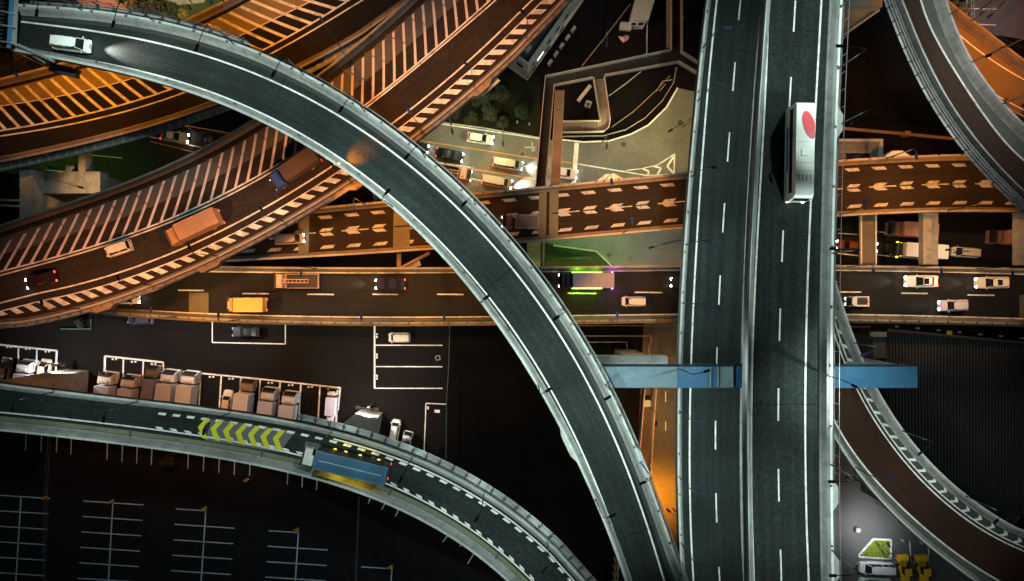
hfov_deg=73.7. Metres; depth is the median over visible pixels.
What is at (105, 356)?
parking markings
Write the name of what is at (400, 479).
street lamp
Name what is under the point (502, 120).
shrub
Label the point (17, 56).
shrub
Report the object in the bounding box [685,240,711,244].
street lamp
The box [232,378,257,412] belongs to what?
box truck
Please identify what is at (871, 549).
grass island
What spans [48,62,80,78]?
drain box
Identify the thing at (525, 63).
long building
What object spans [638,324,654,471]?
path
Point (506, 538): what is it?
elevated ramp
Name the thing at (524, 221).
box truck
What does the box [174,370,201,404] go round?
box truck
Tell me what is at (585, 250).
kerb
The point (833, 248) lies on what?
street lamp
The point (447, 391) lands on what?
fence
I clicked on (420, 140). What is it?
road markings
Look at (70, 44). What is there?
minivan
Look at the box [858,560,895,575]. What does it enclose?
delivery van
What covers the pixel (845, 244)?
hatchback car
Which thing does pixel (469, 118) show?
shrub
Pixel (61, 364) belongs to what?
floodlight mast
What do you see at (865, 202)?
street lamp
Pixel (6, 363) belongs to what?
box truck
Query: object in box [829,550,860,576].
street lamp
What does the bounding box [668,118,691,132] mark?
street lamp
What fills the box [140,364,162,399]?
box truck
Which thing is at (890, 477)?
street lamp
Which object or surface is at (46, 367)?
window glass
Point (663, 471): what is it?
service road
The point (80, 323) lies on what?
shrub
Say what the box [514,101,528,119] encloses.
shrub
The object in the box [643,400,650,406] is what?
utility box
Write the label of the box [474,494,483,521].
street lamp
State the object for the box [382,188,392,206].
street lamp
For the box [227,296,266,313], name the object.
box truck
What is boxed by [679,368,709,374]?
street lamp
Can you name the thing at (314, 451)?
street lamp
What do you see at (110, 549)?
stall markings
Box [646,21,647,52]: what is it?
railing
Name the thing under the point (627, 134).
kerb
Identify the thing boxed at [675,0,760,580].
expressway
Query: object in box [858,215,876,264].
cross girder
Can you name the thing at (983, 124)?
elevated ramp
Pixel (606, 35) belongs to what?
railing
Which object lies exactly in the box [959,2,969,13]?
shrub
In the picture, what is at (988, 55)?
street lamp
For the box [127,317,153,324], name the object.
hatchback car
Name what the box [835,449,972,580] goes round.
forecourt
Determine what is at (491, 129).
kerb
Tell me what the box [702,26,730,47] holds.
street lamp
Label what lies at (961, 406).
warehouse
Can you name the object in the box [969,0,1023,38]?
car park
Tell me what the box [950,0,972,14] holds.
street lamp
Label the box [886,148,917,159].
street lamp
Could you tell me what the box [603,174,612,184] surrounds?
street lamp
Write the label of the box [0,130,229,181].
lawn
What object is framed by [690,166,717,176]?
street lamp
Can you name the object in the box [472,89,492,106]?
shrub
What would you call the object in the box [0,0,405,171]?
elevated road
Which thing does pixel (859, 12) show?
service building
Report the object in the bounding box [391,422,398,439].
window glass
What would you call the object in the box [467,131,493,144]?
hatchback car
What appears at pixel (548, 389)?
street lamp
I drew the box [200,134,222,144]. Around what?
saloon car
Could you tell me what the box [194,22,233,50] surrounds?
street lamp
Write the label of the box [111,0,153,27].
street lamp
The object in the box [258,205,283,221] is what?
street lamp
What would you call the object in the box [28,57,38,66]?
shrub
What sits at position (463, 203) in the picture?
street lamp
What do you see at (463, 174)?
flatbed truck
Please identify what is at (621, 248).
plaza
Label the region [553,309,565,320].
street lamp
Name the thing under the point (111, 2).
path
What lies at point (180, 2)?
pavement
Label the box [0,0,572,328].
elevated road
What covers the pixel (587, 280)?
box truck
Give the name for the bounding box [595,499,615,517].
street lamp
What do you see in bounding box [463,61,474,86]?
street lamp
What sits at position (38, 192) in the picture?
frame pier
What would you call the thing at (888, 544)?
street lamp
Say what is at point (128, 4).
shrub
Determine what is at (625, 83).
railing
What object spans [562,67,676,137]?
railing
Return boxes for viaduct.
[90,265,1023,326]
[224,150,1021,261]
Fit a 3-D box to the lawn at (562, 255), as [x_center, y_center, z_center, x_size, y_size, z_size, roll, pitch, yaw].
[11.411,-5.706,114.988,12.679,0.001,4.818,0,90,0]
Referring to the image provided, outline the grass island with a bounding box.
[858,538,891,559]
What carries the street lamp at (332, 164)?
on the elevated road at (412, 55)
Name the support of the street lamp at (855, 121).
on the expressway at (790, 498)
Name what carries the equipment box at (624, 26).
on the ground at (504, 436)
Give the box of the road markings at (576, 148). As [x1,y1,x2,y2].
[22,124,929,562]
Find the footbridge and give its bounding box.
[535,0,697,186]
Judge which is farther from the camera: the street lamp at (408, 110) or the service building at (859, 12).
the service building at (859, 12)
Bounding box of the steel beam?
[842,127,953,139]
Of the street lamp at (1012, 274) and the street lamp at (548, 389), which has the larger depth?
the street lamp at (1012, 274)
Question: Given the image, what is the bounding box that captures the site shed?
[629,0,653,29]
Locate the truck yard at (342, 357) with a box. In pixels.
[0,319,448,455]
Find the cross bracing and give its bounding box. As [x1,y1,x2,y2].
[397,242,549,266]
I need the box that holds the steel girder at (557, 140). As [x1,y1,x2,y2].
[550,90,563,184]
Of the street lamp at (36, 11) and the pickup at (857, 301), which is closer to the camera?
the street lamp at (36, 11)
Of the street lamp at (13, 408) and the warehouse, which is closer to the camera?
the street lamp at (13, 408)
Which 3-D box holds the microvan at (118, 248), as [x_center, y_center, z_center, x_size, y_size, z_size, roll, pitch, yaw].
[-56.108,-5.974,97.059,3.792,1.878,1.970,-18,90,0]
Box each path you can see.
[77,0,126,9]
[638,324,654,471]
[658,336,676,356]
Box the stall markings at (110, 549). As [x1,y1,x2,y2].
[0,434,473,580]
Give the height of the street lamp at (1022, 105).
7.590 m
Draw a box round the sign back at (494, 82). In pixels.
[481,78,499,96]
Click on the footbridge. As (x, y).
(674, 53)
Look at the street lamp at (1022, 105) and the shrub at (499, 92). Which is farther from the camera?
the shrub at (499, 92)
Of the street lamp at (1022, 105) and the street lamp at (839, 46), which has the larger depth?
the street lamp at (1022, 105)
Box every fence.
[42,436,50,580]
[355,497,359,579]
[445,326,449,458]
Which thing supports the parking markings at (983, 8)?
on the car park at (1006, 18)
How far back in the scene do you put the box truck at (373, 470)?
90.40 m
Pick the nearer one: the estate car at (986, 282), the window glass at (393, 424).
the estate car at (986, 282)
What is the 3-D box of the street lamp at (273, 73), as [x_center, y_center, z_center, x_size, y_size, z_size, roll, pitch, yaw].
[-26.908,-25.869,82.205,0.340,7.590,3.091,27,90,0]
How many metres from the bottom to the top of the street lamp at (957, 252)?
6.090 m
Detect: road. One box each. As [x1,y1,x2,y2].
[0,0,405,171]
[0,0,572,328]
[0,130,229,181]
[645,323,677,554]
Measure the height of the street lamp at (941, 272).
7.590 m
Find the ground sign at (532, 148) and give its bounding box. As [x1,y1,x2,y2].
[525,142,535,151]
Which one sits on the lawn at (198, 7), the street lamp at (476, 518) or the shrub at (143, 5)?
the shrub at (143, 5)
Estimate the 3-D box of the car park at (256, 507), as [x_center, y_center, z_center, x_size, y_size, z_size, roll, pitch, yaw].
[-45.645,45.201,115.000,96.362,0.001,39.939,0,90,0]
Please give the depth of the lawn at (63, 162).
114.99 m
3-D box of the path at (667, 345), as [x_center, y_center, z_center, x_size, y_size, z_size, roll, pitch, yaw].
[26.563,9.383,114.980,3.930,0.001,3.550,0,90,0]
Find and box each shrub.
[13,52,27,63]
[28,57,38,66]
[74,317,85,328]
[124,0,137,10]
[137,0,151,13]
[146,1,163,13]
[160,453,174,465]
[161,1,179,18]
[178,7,188,18]
[450,109,460,118]
[463,111,477,124]
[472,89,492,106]
[481,102,496,120]
[491,83,509,102]
[496,115,508,127]
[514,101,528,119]
[951,0,963,5]
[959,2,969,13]
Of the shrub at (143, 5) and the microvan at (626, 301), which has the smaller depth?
the microvan at (626, 301)
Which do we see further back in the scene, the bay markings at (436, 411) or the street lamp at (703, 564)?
the bay markings at (436, 411)
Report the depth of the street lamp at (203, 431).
85.85 m
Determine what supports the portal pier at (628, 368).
on the ground at (504, 436)
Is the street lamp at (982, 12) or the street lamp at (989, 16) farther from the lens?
the street lamp at (982, 12)
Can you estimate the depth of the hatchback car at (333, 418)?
113.50 m
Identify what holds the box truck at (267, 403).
on the truck yard at (342, 357)
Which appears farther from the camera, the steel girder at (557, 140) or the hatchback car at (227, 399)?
the hatchback car at (227, 399)
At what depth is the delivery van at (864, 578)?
114.12 m
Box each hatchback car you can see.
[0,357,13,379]
[119,296,140,304]
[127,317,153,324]
[221,389,233,408]
[327,410,337,421]
[415,142,428,153]
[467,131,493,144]
[560,167,577,179]
[670,276,679,287]
[836,239,857,250]
[937,299,967,311]
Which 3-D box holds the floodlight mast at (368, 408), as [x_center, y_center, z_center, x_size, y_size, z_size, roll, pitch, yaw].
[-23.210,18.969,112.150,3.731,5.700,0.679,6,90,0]
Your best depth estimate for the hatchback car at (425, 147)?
114.16 m
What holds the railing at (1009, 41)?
on the ground at (504, 436)
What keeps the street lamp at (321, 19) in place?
on the elevated road at (46, 115)
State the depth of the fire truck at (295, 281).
103.00 m
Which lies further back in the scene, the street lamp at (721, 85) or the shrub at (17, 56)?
the shrub at (17, 56)
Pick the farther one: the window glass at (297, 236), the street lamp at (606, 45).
the street lamp at (606, 45)
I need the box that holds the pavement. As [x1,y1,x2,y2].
[165,0,204,5]
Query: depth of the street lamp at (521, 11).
89.57 m
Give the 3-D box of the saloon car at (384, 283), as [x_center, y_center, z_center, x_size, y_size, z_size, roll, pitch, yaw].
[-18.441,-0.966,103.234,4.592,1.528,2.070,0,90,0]
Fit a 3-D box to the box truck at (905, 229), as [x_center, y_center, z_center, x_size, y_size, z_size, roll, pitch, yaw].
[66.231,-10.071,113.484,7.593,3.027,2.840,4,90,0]
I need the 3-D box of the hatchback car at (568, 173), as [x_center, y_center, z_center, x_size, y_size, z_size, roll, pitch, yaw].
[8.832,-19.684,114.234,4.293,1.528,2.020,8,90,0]
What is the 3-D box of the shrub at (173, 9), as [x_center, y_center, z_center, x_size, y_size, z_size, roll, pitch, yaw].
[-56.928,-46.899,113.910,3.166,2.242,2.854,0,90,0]
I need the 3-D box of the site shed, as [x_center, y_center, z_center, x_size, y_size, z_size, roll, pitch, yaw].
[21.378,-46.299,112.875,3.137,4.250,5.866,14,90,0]
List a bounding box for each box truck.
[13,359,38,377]
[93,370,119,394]
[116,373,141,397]
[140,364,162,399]
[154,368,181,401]
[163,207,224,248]
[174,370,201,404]
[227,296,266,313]
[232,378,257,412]
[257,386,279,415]
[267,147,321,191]
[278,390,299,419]
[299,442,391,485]
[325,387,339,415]
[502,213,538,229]
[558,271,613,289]
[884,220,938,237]
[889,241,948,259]
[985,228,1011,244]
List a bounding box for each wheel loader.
[894,554,912,580]
[912,554,931,580]
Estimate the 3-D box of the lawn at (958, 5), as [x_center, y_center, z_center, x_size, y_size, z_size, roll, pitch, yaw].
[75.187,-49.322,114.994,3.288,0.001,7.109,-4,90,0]
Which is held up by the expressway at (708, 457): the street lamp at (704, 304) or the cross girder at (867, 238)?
the street lamp at (704, 304)
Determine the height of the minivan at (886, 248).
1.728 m
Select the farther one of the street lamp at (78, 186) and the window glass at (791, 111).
the street lamp at (78, 186)
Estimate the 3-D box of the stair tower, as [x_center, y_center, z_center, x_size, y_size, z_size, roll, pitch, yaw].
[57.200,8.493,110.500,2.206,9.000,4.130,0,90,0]
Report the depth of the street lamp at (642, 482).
78.50 m
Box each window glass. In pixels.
[37,362,47,372]
[109,240,129,255]
[275,234,299,243]
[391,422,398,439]
[625,297,644,304]
[788,108,811,200]
[956,248,980,256]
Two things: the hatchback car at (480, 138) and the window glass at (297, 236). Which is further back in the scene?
the hatchback car at (480, 138)
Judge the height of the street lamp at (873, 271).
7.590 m
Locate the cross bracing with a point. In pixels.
(415, 262)
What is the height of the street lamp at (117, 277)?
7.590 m
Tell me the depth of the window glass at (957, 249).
113.57 m
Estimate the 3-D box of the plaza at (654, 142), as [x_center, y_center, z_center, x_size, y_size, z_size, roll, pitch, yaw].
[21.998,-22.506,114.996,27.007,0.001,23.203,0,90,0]
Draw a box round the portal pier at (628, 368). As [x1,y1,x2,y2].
[592,349,917,387]
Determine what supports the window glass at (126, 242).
in the microvan at (118, 248)
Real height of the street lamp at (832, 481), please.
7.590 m
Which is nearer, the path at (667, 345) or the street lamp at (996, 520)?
the street lamp at (996, 520)
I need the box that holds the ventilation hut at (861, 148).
[838,139,882,159]
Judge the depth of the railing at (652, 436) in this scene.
114.00 m
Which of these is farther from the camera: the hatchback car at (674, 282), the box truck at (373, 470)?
the hatchback car at (674, 282)
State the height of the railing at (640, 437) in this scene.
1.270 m
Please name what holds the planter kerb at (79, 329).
on the truck yard at (342, 357)
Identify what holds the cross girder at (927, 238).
attached to the arrow viaduct at (904, 183)
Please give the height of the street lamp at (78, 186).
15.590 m
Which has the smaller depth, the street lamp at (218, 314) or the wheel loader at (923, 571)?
the street lamp at (218, 314)
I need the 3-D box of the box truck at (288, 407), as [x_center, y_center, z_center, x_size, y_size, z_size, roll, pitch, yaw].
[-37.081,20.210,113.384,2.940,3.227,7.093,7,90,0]
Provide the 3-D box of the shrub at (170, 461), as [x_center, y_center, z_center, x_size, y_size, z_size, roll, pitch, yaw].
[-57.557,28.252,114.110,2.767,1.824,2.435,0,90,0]
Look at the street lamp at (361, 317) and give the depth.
95.45 m
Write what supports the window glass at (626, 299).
in the microvan at (626, 301)
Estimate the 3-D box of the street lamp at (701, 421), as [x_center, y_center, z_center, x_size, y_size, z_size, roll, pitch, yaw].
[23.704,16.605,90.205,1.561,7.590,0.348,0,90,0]
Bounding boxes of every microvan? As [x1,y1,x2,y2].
[36,358,52,373]
[104,239,133,257]
[274,232,304,244]
[389,419,400,440]
[621,296,645,306]
[949,245,980,257]
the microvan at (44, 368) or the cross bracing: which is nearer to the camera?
the cross bracing
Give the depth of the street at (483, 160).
115.00 m
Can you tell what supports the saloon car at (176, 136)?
on the lawn at (140, 157)
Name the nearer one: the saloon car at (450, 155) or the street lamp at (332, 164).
the street lamp at (332, 164)
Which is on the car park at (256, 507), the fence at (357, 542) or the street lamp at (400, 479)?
the fence at (357, 542)
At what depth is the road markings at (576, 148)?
114.99 m
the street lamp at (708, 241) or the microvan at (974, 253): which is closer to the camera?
the street lamp at (708, 241)
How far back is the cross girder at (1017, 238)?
105.80 m
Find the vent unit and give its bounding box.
[584,100,591,108]
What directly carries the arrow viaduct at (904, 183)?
on the ground at (504, 436)
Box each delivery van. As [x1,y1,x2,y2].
[481,174,512,188]
[492,156,523,170]
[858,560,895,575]
[858,576,891,580]
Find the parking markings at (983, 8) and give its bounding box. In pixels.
[966,0,995,25]
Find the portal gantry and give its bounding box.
[0,0,54,63]
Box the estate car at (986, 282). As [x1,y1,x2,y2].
[974,276,1008,289]
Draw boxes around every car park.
[0,440,496,580]
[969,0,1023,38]
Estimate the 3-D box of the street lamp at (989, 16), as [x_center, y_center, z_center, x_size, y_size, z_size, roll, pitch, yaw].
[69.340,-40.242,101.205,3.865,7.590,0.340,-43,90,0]
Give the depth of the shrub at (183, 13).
113.83 m
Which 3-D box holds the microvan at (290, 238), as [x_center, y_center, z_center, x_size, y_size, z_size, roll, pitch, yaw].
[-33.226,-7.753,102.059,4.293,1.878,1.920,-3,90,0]
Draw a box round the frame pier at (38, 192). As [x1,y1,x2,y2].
[20,152,123,217]
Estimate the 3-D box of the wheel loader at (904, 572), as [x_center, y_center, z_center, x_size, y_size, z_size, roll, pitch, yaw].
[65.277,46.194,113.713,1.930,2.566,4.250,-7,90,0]
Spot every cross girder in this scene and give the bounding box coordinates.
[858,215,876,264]
[918,213,937,264]
[1012,213,1023,264]
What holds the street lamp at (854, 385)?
on the expressway at (790, 498)
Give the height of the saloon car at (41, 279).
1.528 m
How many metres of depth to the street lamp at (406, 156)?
78.45 m
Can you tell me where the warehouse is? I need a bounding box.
[861,325,1023,517]
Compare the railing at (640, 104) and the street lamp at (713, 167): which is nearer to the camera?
the street lamp at (713, 167)
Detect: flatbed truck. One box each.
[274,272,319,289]
[436,163,471,182]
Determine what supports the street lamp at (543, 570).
on the elevated ramp at (506, 538)
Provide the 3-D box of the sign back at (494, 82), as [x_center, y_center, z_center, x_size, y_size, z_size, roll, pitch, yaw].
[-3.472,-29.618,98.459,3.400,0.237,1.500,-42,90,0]
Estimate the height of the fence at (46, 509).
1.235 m
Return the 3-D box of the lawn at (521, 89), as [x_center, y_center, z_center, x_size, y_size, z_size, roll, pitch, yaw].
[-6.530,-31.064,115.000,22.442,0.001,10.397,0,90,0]
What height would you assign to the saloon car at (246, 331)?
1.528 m
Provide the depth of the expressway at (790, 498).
85.99 m
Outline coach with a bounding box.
[783,103,815,202]
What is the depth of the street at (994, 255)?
115.00 m
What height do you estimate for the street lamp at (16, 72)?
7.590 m
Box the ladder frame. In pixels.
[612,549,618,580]
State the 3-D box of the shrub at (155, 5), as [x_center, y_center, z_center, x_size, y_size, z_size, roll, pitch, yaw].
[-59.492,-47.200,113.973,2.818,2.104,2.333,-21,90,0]
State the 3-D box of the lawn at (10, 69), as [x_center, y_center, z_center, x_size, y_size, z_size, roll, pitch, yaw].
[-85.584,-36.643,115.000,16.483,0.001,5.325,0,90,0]
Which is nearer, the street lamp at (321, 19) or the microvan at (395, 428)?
the street lamp at (321, 19)
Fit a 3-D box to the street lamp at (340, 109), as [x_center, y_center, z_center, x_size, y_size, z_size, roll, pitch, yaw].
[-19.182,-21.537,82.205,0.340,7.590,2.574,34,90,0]
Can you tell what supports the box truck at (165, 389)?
on the truck yard at (342, 357)
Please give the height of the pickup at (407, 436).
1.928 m
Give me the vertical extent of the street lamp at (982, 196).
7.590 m
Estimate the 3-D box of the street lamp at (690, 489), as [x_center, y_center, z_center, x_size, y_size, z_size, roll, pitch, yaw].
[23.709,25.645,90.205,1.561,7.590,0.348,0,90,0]
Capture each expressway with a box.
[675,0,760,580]
[742,0,849,580]
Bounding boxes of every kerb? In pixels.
[61,319,91,329]
[444,122,538,137]
[553,245,611,265]
[562,88,677,142]
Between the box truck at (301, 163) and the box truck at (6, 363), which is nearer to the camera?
the box truck at (301, 163)
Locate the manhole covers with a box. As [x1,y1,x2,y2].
[521,120,682,491]
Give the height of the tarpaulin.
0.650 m
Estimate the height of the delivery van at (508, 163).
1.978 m
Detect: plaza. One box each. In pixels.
[527,229,682,266]
[574,88,694,182]
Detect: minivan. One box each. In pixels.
[49,34,92,53]
[388,332,410,342]
[877,241,894,253]
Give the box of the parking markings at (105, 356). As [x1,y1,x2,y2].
[0,344,340,417]
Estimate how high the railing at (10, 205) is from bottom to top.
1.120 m
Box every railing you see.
[0,199,19,200]
[0,204,19,206]
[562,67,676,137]
[576,325,677,325]
[581,3,630,67]
[608,71,640,96]
[611,76,669,127]
[639,388,645,449]
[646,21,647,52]
[650,388,656,480]
[992,33,1022,47]
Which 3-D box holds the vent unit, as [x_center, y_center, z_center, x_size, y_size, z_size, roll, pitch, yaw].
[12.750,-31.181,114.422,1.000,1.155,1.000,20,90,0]
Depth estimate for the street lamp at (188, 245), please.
90.25 m
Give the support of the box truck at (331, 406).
on the truck yard at (342, 357)
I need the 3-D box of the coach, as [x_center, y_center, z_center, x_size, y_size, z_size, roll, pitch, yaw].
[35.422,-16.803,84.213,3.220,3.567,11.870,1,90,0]
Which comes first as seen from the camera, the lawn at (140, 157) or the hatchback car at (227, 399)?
the hatchback car at (227, 399)
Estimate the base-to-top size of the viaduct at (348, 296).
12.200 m
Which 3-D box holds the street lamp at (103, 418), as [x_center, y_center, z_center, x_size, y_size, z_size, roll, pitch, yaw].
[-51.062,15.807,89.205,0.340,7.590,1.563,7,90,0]
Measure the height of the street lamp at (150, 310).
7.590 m
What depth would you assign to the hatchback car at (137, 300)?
103.16 m
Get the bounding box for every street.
[372,125,573,201]
[836,224,1023,267]
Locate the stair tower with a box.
[853,331,886,357]
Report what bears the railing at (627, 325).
on the ground at (504, 436)
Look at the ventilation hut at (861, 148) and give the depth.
107.40 m
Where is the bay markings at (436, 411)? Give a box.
[212,322,445,450]
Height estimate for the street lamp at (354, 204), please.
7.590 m
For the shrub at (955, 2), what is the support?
on the ground at (504, 436)
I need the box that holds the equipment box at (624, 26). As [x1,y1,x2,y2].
[619,22,631,31]
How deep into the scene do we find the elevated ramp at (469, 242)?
86.99 m
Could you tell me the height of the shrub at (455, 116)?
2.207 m
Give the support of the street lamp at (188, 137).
on the lawn at (140, 157)
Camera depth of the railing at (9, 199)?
113.88 m
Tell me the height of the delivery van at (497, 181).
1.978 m
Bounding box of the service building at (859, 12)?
[843,0,881,36]
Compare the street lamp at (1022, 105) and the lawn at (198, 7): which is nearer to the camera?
the street lamp at (1022, 105)
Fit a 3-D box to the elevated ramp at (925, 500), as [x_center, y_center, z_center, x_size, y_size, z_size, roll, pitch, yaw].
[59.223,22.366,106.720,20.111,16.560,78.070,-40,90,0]
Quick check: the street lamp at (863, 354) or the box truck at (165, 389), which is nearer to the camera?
the street lamp at (863, 354)
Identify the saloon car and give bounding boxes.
[24,271,58,288]
[160,131,189,143]
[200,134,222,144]
[232,326,260,337]
[375,277,405,290]
[435,147,463,162]
[904,274,937,287]
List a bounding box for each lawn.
[0,57,49,77]
[11,150,99,169]
[126,0,221,19]
[445,75,539,136]
[544,243,613,265]
[957,0,969,16]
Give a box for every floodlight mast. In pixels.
[41,360,75,366]
[355,402,378,410]
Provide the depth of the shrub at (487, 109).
113.75 m
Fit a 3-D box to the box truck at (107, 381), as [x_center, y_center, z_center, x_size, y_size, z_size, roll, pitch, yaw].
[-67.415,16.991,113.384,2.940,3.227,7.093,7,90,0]
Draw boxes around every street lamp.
[11,391,53,412]
[12,51,48,76]
[34,0,82,16]
[34,173,83,188]
[39,299,79,309]
[102,401,137,422]
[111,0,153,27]
[116,274,150,284]
[149,307,176,318]
[183,126,197,140]
[187,243,216,256]
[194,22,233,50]
[202,412,229,434]
[217,311,239,321]
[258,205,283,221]
[270,55,303,77]
[312,431,331,455]
[318,16,339,45]
[330,162,350,180]
[338,96,365,112]
[353,198,364,209]
[360,314,372,324]
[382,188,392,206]
[398,457,412,482]
[404,145,425,159]
[406,107,421,130]
[460,196,475,206]
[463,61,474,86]
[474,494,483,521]
[519,8,527,37]
[538,385,551,393]
[541,542,549,573]
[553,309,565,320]
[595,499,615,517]
[602,30,607,46]
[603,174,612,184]
[603,385,613,400]
[639,462,651,484]
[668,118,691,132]
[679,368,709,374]
[679,411,704,422]
[679,476,704,493]
[681,542,706,565]
[682,302,708,305]
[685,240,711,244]
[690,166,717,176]
[697,84,724,100]
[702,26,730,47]
[828,464,858,482]
[829,247,860,253]
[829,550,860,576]
[830,376,857,388]
[835,44,866,69]
[839,198,866,214]
[841,109,869,125]
[847,265,874,274]
[854,343,881,356]
[855,467,892,480]
[876,542,897,557]
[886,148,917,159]
[902,431,932,455]
[910,265,942,275]
[945,249,969,252]
[948,193,983,210]
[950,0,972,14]
[965,496,1000,524]
[971,44,1008,62]
[972,1,1004,20]
[976,267,1013,277]
[978,0,998,14]
[1002,95,1023,106]
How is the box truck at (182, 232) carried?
on the elevated road at (412, 55)
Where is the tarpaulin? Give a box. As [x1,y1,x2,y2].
[618,35,628,42]
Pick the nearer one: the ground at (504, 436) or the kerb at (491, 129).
the kerb at (491, 129)
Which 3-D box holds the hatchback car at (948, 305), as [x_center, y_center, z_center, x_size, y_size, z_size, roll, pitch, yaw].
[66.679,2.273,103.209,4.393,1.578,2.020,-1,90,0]
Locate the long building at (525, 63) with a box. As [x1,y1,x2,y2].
[508,0,583,80]
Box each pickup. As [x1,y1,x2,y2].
[402,430,414,444]
[844,295,868,307]
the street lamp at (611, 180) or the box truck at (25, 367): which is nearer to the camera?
the street lamp at (611, 180)
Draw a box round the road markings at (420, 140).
[151,125,574,183]
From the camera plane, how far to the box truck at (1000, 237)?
112.73 m
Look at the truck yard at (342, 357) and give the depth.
115.00 m
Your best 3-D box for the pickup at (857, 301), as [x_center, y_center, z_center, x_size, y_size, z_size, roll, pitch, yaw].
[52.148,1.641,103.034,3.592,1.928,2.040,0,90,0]
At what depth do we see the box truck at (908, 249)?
111.90 m
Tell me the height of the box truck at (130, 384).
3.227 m
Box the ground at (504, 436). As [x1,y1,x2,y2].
[0,0,1023,580]
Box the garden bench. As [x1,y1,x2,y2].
[577,84,591,101]
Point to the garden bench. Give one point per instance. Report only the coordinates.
(585, 91)
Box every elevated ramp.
[0,369,596,580]
[11,0,688,580]
[835,282,1023,580]
[884,0,1023,213]
[948,0,1023,121]
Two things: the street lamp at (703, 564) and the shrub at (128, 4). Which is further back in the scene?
the shrub at (128, 4)
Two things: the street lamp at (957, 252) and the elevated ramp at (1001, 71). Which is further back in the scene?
the street lamp at (957, 252)
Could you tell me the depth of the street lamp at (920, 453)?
91.50 m
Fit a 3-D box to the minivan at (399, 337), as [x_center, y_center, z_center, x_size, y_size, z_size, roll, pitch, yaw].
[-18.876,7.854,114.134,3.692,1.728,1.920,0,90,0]
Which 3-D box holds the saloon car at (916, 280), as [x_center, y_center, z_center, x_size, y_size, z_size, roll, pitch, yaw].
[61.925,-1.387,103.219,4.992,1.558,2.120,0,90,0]
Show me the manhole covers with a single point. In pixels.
(623, 144)
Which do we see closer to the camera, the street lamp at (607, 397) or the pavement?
the street lamp at (607, 397)
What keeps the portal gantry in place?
attached to the elevated ramp at (469, 242)
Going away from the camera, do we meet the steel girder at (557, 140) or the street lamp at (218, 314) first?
the street lamp at (218, 314)
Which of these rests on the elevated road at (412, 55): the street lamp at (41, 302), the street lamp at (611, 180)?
the street lamp at (41, 302)

